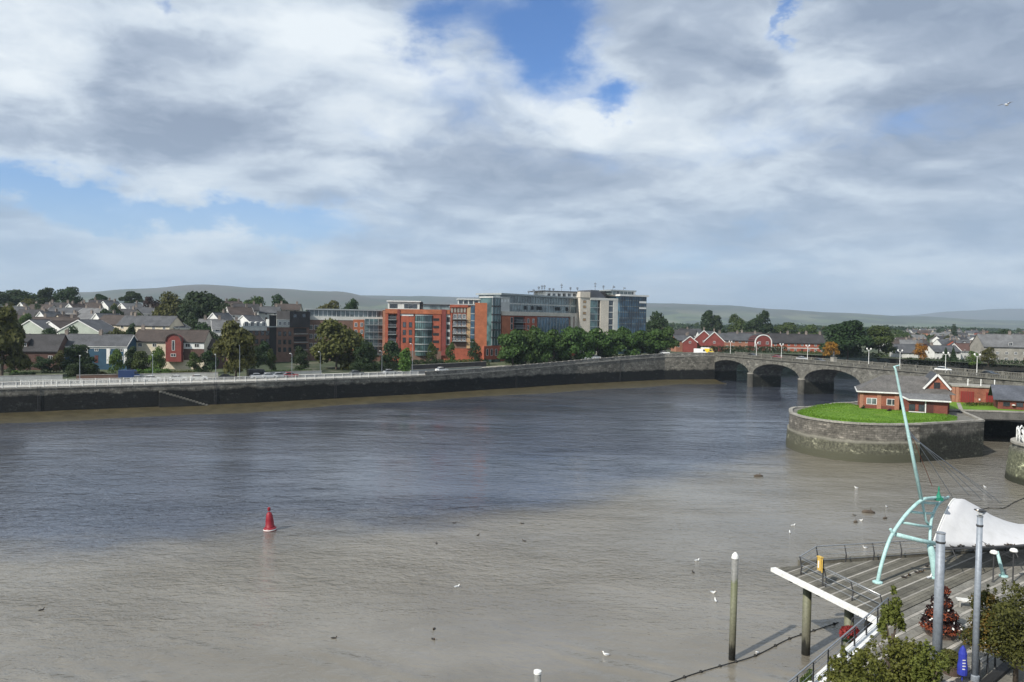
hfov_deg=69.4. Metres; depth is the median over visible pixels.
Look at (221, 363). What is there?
house
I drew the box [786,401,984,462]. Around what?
island quay
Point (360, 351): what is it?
tree
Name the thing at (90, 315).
house
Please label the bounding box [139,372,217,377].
garden wall
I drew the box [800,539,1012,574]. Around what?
railing
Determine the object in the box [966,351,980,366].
tree
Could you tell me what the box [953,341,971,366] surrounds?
house
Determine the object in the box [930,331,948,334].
house
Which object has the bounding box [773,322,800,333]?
tree
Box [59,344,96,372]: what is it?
tree
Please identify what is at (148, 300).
tree
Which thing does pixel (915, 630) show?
quay pavement
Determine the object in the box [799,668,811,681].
shrub
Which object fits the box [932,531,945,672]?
column
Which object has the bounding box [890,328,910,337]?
tree
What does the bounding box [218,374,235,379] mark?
parked car
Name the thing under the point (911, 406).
window
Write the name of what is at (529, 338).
tree
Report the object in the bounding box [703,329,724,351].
house
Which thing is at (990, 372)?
parked car
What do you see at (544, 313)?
apartment block
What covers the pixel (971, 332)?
house
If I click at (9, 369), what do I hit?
tree
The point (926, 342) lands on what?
house
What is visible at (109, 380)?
railing
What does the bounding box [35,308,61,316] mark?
house
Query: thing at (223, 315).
house
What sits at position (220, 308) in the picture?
tree
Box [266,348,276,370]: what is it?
tree
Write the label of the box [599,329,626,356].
tree
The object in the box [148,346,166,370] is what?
tree
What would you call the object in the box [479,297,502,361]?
stair tower
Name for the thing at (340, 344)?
tree
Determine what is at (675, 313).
hills
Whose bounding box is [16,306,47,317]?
house
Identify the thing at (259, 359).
tree
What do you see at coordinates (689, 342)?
house
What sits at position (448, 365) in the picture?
garden wall
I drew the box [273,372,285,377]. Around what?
parked car
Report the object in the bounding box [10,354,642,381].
pavement
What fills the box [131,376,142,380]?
parked car
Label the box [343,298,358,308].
tree
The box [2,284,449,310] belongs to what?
hills
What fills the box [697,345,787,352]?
hedge
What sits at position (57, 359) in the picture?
tree
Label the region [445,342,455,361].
tree
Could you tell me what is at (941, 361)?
hedge
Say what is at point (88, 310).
house
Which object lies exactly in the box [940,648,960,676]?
planter
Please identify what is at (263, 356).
tree
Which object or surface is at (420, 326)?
apartment block
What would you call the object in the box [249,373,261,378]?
parked car
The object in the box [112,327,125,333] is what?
tree
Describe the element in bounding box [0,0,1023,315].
sky
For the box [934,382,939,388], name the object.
window
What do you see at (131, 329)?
tree
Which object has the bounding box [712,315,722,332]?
tree
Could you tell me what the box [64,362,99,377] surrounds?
hedge
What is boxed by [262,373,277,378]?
parked car
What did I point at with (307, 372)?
garden wall
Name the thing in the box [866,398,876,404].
window
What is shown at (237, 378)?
road
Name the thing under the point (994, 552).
dome light
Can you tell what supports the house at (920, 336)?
on the ground at (329, 367)
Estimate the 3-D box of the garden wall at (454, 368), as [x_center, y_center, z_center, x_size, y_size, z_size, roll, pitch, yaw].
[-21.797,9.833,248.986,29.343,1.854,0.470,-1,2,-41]
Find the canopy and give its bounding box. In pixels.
[933,498,1023,558]
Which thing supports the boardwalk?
in the river water
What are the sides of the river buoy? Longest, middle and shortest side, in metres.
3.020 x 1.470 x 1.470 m
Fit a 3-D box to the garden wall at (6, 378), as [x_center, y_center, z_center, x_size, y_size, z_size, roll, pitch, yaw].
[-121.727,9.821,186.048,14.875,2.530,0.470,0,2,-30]
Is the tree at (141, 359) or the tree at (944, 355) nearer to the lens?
the tree at (141, 359)
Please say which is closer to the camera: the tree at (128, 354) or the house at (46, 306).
the tree at (128, 354)
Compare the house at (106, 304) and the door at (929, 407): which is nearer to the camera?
the door at (929, 407)
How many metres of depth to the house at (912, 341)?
439.41 m
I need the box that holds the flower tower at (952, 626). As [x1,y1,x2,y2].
[918,586,963,640]
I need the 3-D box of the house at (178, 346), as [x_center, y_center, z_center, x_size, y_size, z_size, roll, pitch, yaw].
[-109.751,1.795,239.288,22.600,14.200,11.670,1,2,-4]
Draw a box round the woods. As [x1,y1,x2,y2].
[15,304,1023,340]
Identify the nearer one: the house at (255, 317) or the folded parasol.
the folded parasol
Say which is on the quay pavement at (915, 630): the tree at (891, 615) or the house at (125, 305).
the tree at (891, 615)
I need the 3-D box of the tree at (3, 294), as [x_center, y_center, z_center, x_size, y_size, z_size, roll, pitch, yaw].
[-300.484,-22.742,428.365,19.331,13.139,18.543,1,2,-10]
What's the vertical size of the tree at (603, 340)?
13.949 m
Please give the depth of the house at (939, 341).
551.75 m
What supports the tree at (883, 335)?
on the ground at (329, 367)
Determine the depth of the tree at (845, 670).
35.27 m
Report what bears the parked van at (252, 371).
on the road
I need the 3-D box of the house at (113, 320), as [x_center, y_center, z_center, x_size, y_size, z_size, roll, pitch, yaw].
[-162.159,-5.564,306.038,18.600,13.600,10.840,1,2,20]
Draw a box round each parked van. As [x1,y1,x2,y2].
[118,370,139,378]
[247,369,265,375]
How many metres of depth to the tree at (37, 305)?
382.54 m
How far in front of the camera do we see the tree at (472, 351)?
267.74 m
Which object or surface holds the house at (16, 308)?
on the ground at (329, 367)
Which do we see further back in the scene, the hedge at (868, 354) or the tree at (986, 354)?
the hedge at (868, 354)
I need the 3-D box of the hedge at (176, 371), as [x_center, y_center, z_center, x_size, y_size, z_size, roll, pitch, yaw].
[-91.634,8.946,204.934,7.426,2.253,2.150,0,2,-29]
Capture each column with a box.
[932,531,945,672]
[969,509,1014,681]
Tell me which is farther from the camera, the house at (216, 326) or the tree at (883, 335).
the tree at (883, 335)
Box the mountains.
[896,309,1023,320]
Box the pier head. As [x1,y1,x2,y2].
[1005,437,1023,485]
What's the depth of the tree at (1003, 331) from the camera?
478.46 m
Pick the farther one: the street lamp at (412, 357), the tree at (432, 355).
the tree at (432, 355)
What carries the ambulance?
on the road
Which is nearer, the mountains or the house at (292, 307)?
the house at (292, 307)
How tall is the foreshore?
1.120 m
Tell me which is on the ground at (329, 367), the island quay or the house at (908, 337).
the house at (908, 337)
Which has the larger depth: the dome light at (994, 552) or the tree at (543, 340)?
the tree at (543, 340)
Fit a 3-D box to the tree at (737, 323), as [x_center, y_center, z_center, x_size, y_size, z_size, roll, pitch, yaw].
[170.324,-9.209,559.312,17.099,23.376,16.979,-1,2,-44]
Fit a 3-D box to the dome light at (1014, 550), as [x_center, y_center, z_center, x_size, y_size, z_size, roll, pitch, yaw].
[35.762,15.991,52.734,0.540,2.450,0.526,1,2,0]
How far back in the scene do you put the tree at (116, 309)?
329.66 m
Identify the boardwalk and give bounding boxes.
[771,547,1023,655]
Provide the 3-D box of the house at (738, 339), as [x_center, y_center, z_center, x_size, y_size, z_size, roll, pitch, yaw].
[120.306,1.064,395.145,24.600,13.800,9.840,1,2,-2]
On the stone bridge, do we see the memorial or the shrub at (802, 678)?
the memorial
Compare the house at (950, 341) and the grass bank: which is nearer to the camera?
the grass bank
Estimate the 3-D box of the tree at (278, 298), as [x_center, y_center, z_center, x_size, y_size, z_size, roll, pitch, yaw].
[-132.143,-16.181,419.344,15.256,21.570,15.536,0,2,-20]
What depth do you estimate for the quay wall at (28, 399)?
210.86 m
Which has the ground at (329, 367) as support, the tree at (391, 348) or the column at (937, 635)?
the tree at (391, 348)
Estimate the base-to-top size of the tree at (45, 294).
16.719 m
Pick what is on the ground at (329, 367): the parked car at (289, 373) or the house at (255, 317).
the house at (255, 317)
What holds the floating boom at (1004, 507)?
on the river water
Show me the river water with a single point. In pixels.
(140, 550)
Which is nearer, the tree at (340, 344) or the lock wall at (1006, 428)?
the lock wall at (1006, 428)
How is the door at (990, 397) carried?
in the boat house at (967, 392)
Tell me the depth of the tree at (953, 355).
329.57 m
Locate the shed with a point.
(1011, 397)
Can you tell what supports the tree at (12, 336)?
on the ground at (329, 367)
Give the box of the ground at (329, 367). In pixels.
[0,326,1023,387]
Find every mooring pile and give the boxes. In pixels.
[534,669,540,681]
[728,552,738,660]
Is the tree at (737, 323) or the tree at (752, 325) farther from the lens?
the tree at (737, 323)
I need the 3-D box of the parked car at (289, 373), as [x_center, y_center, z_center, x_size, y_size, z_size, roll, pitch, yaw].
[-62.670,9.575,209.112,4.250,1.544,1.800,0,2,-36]
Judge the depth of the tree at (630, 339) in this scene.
295.27 m
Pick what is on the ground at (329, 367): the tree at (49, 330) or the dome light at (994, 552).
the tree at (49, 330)
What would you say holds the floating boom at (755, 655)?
on the river water
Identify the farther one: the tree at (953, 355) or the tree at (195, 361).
the tree at (953, 355)
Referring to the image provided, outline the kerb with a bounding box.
[979,661,1012,681]
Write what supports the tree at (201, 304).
on the ground at (329, 367)
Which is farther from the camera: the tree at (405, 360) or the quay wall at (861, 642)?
the tree at (405, 360)
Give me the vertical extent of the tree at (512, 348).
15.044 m
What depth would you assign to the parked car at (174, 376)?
192.29 m
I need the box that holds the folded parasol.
[955,645,967,681]
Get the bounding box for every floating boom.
[670,622,838,681]
[983,498,1023,508]
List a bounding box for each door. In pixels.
[926,404,933,412]
[960,391,973,402]
[986,392,992,401]
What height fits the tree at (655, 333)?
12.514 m
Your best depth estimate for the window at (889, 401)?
150.12 m
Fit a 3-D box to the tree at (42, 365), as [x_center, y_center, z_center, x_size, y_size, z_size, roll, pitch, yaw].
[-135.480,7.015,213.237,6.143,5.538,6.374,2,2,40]
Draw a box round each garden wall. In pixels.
[0,374,62,381]
[76,374,129,379]
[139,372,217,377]
[266,370,321,373]
[410,366,481,371]
[411,361,485,369]
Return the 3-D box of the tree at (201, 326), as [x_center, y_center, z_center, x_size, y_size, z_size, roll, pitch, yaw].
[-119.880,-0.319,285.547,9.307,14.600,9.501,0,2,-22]
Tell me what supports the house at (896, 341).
on the ground at (329, 367)
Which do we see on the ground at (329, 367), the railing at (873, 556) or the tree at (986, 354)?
the tree at (986, 354)
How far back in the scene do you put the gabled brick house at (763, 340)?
362.20 m
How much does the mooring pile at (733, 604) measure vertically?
10.224 m
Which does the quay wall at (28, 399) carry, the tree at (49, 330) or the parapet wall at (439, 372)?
the parapet wall at (439, 372)
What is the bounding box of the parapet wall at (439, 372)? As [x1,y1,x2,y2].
[425,353,714,374]
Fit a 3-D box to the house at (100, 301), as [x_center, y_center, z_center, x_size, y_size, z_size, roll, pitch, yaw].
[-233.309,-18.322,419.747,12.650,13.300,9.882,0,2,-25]
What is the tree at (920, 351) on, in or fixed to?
on the ground at (329, 367)
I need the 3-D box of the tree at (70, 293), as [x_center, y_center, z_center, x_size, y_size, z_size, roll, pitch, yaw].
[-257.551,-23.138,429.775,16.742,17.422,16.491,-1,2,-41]
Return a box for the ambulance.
[701,347,713,352]
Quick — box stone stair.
[159,391,209,406]
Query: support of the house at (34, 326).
on the ground at (329, 367)
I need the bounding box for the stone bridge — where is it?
[708,352,1023,393]
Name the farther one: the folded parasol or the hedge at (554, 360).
the hedge at (554, 360)
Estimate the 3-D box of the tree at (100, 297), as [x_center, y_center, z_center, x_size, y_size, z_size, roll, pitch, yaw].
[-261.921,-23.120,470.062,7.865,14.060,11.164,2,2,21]
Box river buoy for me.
[263,507,276,531]
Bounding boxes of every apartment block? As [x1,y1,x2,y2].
[226,311,309,361]
[304,308,382,360]
[382,299,486,362]
[476,293,577,360]
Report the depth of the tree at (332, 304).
397.23 m
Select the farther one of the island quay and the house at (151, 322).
the house at (151, 322)
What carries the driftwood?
in the river water
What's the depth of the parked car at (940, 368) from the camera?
211.96 m
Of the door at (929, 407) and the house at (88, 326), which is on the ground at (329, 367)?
the house at (88, 326)
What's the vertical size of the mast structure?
15.342 m
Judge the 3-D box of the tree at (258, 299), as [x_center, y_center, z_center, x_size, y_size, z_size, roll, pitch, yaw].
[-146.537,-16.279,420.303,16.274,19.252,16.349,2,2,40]
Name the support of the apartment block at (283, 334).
on the ground at (329, 367)
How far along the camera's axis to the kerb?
38.63 m
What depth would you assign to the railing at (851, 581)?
49.29 m
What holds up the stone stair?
attached to the quay wall at (28, 399)
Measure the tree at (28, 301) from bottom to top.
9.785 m
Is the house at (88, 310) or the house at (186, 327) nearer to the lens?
the house at (186, 327)
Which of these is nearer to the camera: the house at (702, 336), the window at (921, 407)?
the window at (921, 407)
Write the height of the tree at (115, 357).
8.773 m
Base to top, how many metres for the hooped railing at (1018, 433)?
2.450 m
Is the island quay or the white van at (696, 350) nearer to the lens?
the island quay
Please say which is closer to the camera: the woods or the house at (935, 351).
the house at (935, 351)
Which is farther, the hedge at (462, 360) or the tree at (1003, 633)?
the hedge at (462, 360)
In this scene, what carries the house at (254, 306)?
on the ground at (329, 367)
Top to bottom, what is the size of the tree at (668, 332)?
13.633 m
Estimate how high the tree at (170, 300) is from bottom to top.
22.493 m
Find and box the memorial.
[829,351,836,363]
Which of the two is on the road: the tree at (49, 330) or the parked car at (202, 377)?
the parked car at (202, 377)
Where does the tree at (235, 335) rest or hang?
on the ground at (329, 367)
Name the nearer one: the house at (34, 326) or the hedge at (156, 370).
the hedge at (156, 370)
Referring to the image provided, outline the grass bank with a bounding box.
[949,402,1023,410]
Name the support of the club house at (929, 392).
on the island quay
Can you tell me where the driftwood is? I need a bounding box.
[862,509,874,513]
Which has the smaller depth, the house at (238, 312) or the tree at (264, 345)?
the tree at (264, 345)
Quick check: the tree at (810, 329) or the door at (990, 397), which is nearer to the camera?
the door at (990, 397)
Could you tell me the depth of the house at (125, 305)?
406.63 m
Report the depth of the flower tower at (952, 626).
43.16 m
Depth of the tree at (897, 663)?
35.65 m
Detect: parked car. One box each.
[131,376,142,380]
[143,375,161,380]
[170,375,187,380]
[192,374,207,380]
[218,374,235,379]
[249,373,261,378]
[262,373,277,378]
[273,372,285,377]
[284,372,297,377]
[349,370,363,375]
[383,369,397,373]
[435,367,447,370]
[934,366,951,370]
[980,371,997,376]
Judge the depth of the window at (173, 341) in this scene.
233.88 m
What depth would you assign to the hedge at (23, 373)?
186.69 m
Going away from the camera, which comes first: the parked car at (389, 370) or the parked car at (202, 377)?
the parked car at (202, 377)
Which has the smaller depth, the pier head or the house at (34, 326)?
the pier head
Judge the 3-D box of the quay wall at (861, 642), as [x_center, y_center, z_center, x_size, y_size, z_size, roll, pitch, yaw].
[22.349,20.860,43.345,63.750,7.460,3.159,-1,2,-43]
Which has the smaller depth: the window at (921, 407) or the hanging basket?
the hanging basket
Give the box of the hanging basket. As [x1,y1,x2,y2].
[839,615,859,643]
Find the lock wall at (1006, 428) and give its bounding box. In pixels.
[931,421,1023,435]
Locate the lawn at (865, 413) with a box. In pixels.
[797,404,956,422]
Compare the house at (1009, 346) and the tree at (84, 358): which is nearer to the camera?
the tree at (84, 358)
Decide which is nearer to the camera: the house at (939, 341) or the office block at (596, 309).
the office block at (596, 309)
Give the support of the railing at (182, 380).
on the quay wall at (28, 399)
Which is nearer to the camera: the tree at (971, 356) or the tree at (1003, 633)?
the tree at (1003, 633)
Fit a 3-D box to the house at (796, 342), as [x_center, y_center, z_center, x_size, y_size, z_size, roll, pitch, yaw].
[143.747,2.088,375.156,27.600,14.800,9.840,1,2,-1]
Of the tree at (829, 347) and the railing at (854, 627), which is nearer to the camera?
the railing at (854, 627)
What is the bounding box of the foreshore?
[0,379,726,422]
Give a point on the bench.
(959, 599)
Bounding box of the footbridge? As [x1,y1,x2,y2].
[949,409,1023,423]
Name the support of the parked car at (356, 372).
on the road
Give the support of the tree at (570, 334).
on the ground at (329, 367)
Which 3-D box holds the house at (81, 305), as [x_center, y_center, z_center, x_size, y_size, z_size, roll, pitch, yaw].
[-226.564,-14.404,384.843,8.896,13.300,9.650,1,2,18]
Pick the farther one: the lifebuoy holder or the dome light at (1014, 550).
the dome light at (1014, 550)
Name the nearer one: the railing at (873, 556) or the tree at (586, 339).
the railing at (873, 556)
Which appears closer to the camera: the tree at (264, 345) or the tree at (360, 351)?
the tree at (360, 351)
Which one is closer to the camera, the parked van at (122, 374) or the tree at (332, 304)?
the parked van at (122, 374)
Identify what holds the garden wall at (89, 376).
on the ground at (329, 367)
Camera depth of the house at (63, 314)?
323.90 m
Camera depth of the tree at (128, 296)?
467.48 m
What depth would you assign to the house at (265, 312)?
387.02 m
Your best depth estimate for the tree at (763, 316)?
516.31 m
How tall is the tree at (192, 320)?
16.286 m
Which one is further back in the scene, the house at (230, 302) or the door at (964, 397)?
the house at (230, 302)
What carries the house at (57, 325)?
on the ground at (329, 367)
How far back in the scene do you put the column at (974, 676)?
37.89 m
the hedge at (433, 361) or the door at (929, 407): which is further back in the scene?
the hedge at (433, 361)
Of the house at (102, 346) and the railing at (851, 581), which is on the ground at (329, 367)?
the house at (102, 346)
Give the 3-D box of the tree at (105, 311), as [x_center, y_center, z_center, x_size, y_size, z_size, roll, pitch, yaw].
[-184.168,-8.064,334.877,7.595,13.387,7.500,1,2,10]
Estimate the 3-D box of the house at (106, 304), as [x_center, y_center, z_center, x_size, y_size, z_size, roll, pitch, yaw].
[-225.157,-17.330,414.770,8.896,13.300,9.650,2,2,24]
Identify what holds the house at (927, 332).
on the ground at (329, 367)
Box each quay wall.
[0,356,714,412]
[808,618,888,681]
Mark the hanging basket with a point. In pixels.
(844, 630)
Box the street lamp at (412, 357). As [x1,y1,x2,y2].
[410,343,412,373]
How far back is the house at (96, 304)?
408.69 m
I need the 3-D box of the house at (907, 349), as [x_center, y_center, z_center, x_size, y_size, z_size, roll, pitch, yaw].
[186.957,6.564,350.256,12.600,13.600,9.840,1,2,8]
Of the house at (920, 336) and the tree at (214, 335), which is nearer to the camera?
the tree at (214, 335)
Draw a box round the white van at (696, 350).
[694,348,706,352]
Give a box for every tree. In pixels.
[0,291,15,304]
[0,305,33,374]
[2,289,40,305]
[4,363,31,372]
[17,298,35,304]
[18,313,31,323]
[30,356,54,373]
[34,303,42,308]
[35,287,57,303]
[40,327,58,333]
[51,350,64,371]
[53,286,82,303]
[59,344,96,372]
[68,325,78,333]
[90,294,107,299]
[100,308,109,312]
[107,348,124,373]
[110,305,123,314]
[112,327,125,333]
[118,291,143,302]
[124,346,139,369]
[126,323,136,334]
[131,351,150,372]
[143,296,161,307]
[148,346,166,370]
[151,291,183,321]
[176,291,224,328]
[183,313,199,329]
[186,351,201,371]
[194,322,210,331]
[199,347,219,371]
[209,303,230,314]
[210,320,256,377]
[211,331,220,338]
[243,296,265,305]
[245,345,263,371]
[258,340,269,359]
[259,353,265,364]
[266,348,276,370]
[271,293,288,305]
[290,346,309,369]
[310,318,366,369]
[316,300,340,308]
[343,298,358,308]
[351,340,373,370]
[365,342,378,367]
[380,340,401,368]
[397,347,411,373]
[426,342,437,360]
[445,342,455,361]
[467,339,480,361]
[497,329,528,364]
[513,330,539,364]
[527,325,552,363]
[546,329,568,359]
[556,326,585,360]
[573,326,596,359]
[588,328,613,356]
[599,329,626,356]
[616,326,642,355]
[634,330,655,354]
[640,328,669,353]
[646,311,667,332]
[654,326,679,351]
[700,310,714,330]
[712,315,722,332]
[727,314,746,331]
[742,318,764,333]
[756,310,773,333]
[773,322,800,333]
[797,324,818,333]
[817,645,889,681]
[818,320,877,359]
[823,341,839,355]
[858,631,938,681]
[865,325,897,360]
[876,584,906,668]
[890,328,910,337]
[902,639,952,681]
[913,343,927,360]
[942,348,949,358]
[950,324,957,335]
[950,347,957,359]
[957,578,1023,681]
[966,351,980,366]
[978,347,997,366]
[993,329,1011,333]
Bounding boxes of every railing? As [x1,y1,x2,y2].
[0,371,416,387]
[20,376,200,384]
[788,597,888,681]
[799,556,881,609]
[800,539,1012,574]
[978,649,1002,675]
[1016,425,1023,442]
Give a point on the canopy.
(957, 524)
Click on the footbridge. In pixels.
(1000, 415)
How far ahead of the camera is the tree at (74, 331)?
262.06 m
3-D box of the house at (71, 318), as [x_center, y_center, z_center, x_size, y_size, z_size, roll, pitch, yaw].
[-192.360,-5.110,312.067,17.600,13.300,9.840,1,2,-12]
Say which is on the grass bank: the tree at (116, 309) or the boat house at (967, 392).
the boat house at (967, 392)
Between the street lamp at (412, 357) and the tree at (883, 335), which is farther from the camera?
the tree at (883, 335)
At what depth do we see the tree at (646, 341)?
300.51 m
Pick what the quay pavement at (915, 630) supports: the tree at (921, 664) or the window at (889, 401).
the tree at (921, 664)
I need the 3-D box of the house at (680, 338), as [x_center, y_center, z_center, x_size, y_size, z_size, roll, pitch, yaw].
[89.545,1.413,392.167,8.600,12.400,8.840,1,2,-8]
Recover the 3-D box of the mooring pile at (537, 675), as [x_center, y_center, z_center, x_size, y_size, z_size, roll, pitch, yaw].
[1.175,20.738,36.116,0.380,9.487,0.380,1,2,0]
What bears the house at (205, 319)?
on the ground at (329, 367)
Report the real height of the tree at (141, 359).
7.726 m
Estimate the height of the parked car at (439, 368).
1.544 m
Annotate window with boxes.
[172,340,174,349]
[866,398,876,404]
[887,399,894,404]
[909,404,914,410]
[918,405,924,410]
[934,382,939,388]
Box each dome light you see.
[990,550,997,581]
[1009,548,1017,582]
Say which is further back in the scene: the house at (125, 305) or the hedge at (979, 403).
the house at (125, 305)
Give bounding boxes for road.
[0,362,548,384]
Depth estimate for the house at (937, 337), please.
647.28 m
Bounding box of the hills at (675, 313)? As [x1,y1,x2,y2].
[361,295,1023,329]
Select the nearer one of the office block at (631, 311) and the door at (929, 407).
the door at (929, 407)
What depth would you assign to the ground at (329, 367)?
254.14 m
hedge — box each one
[8,371,35,374]
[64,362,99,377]
[134,368,170,373]
[169,369,193,372]
[265,369,311,371]
[349,362,397,371]
[410,359,443,367]
[443,358,489,365]
[505,354,646,364]
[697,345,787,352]
[785,351,888,358]
[902,357,1023,367]
[964,402,992,405]
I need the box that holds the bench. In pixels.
[956,597,983,606]
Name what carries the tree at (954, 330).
on the ground at (329, 367)
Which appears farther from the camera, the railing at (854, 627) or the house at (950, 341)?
the house at (950, 341)
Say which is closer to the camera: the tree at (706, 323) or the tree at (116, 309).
the tree at (116, 309)
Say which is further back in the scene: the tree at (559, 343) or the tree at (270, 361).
the tree at (559, 343)
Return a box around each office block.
[527,283,617,354]
[599,285,648,353]
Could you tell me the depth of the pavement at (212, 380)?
192.52 m
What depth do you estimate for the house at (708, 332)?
463.05 m
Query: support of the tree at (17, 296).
on the ground at (329, 367)
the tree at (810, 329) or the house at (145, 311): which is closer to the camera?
the house at (145, 311)
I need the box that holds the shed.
[988,384,1023,409]
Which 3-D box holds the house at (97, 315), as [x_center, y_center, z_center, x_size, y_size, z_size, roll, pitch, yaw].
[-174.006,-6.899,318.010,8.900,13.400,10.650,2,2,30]
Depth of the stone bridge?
252.77 m
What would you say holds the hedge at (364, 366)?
on the ground at (329, 367)
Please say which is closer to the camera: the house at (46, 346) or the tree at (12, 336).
the tree at (12, 336)
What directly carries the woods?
on the ground at (329, 367)
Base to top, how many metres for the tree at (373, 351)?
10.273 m
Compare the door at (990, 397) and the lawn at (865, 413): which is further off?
the door at (990, 397)
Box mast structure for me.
[872,365,1007,583]
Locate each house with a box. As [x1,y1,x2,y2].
[0,303,29,310]
[4,330,67,369]
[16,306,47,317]
[21,319,53,333]
[29,301,55,309]
[32,313,79,320]
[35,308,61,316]
[45,300,68,306]
[47,321,73,333]
[48,304,87,313]
[55,311,78,316]
[56,319,117,333]
[60,328,136,369]
[66,300,84,307]
[67,309,94,318]
[78,299,100,307]
[78,305,107,312]
[88,297,113,302]
[91,309,119,318]
[99,311,133,326]
[101,298,119,310]
[110,306,142,314]
[116,312,184,331]
[117,300,142,308]
[129,304,153,315]
[135,324,212,368]
[173,324,190,329]
[198,315,223,325]
[207,309,234,319]
[207,339,225,368]
[210,316,240,335]
[225,298,242,304]
[226,303,253,318]
[233,301,258,314]
[238,313,265,325]
[259,303,280,320]
[274,301,302,310]
[671,332,688,351]
[674,330,696,336]
[682,335,697,351]
[694,328,708,348]
[695,331,712,336]
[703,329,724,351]
[717,330,759,348]
[747,334,771,350]
[768,331,825,357]
[854,371,954,413]
[889,341,922,367]
[892,338,906,343]
[895,335,911,338]
[899,338,916,343]
[910,333,926,339]
[917,329,931,335]
[922,337,929,345]
[924,342,961,368]
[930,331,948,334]
[932,334,944,341]
[933,337,956,344]
[942,338,953,344]
[948,379,994,402]
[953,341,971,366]
[965,330,973,334]
[969,330,1023,370]
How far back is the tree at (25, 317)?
318.56 m
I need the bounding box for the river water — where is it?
[0,356,1023,681]
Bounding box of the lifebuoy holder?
[817,555,823,585]
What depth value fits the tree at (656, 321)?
416.91 m
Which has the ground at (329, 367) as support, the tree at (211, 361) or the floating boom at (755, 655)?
the tree at (211, 361)
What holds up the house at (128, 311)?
on the ground at (329, 367)
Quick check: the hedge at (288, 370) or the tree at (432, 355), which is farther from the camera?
the tree at (432, 355)
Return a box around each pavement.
[0,373,424,386]
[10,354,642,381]
[828,555,1023,681]
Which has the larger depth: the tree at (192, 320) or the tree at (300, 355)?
the tree at (192, 320)
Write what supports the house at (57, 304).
on the ground at (329, 367)
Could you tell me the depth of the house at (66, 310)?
358.56 m
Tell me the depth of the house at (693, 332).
497.94 m
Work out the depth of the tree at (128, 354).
218.31 m
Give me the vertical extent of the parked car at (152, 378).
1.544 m
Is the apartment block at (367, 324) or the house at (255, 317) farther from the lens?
the house at (255, 317)
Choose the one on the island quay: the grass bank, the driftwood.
the grass bank
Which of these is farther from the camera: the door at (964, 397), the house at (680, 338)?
the house at (680, 338)
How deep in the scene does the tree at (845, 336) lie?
326.08 m

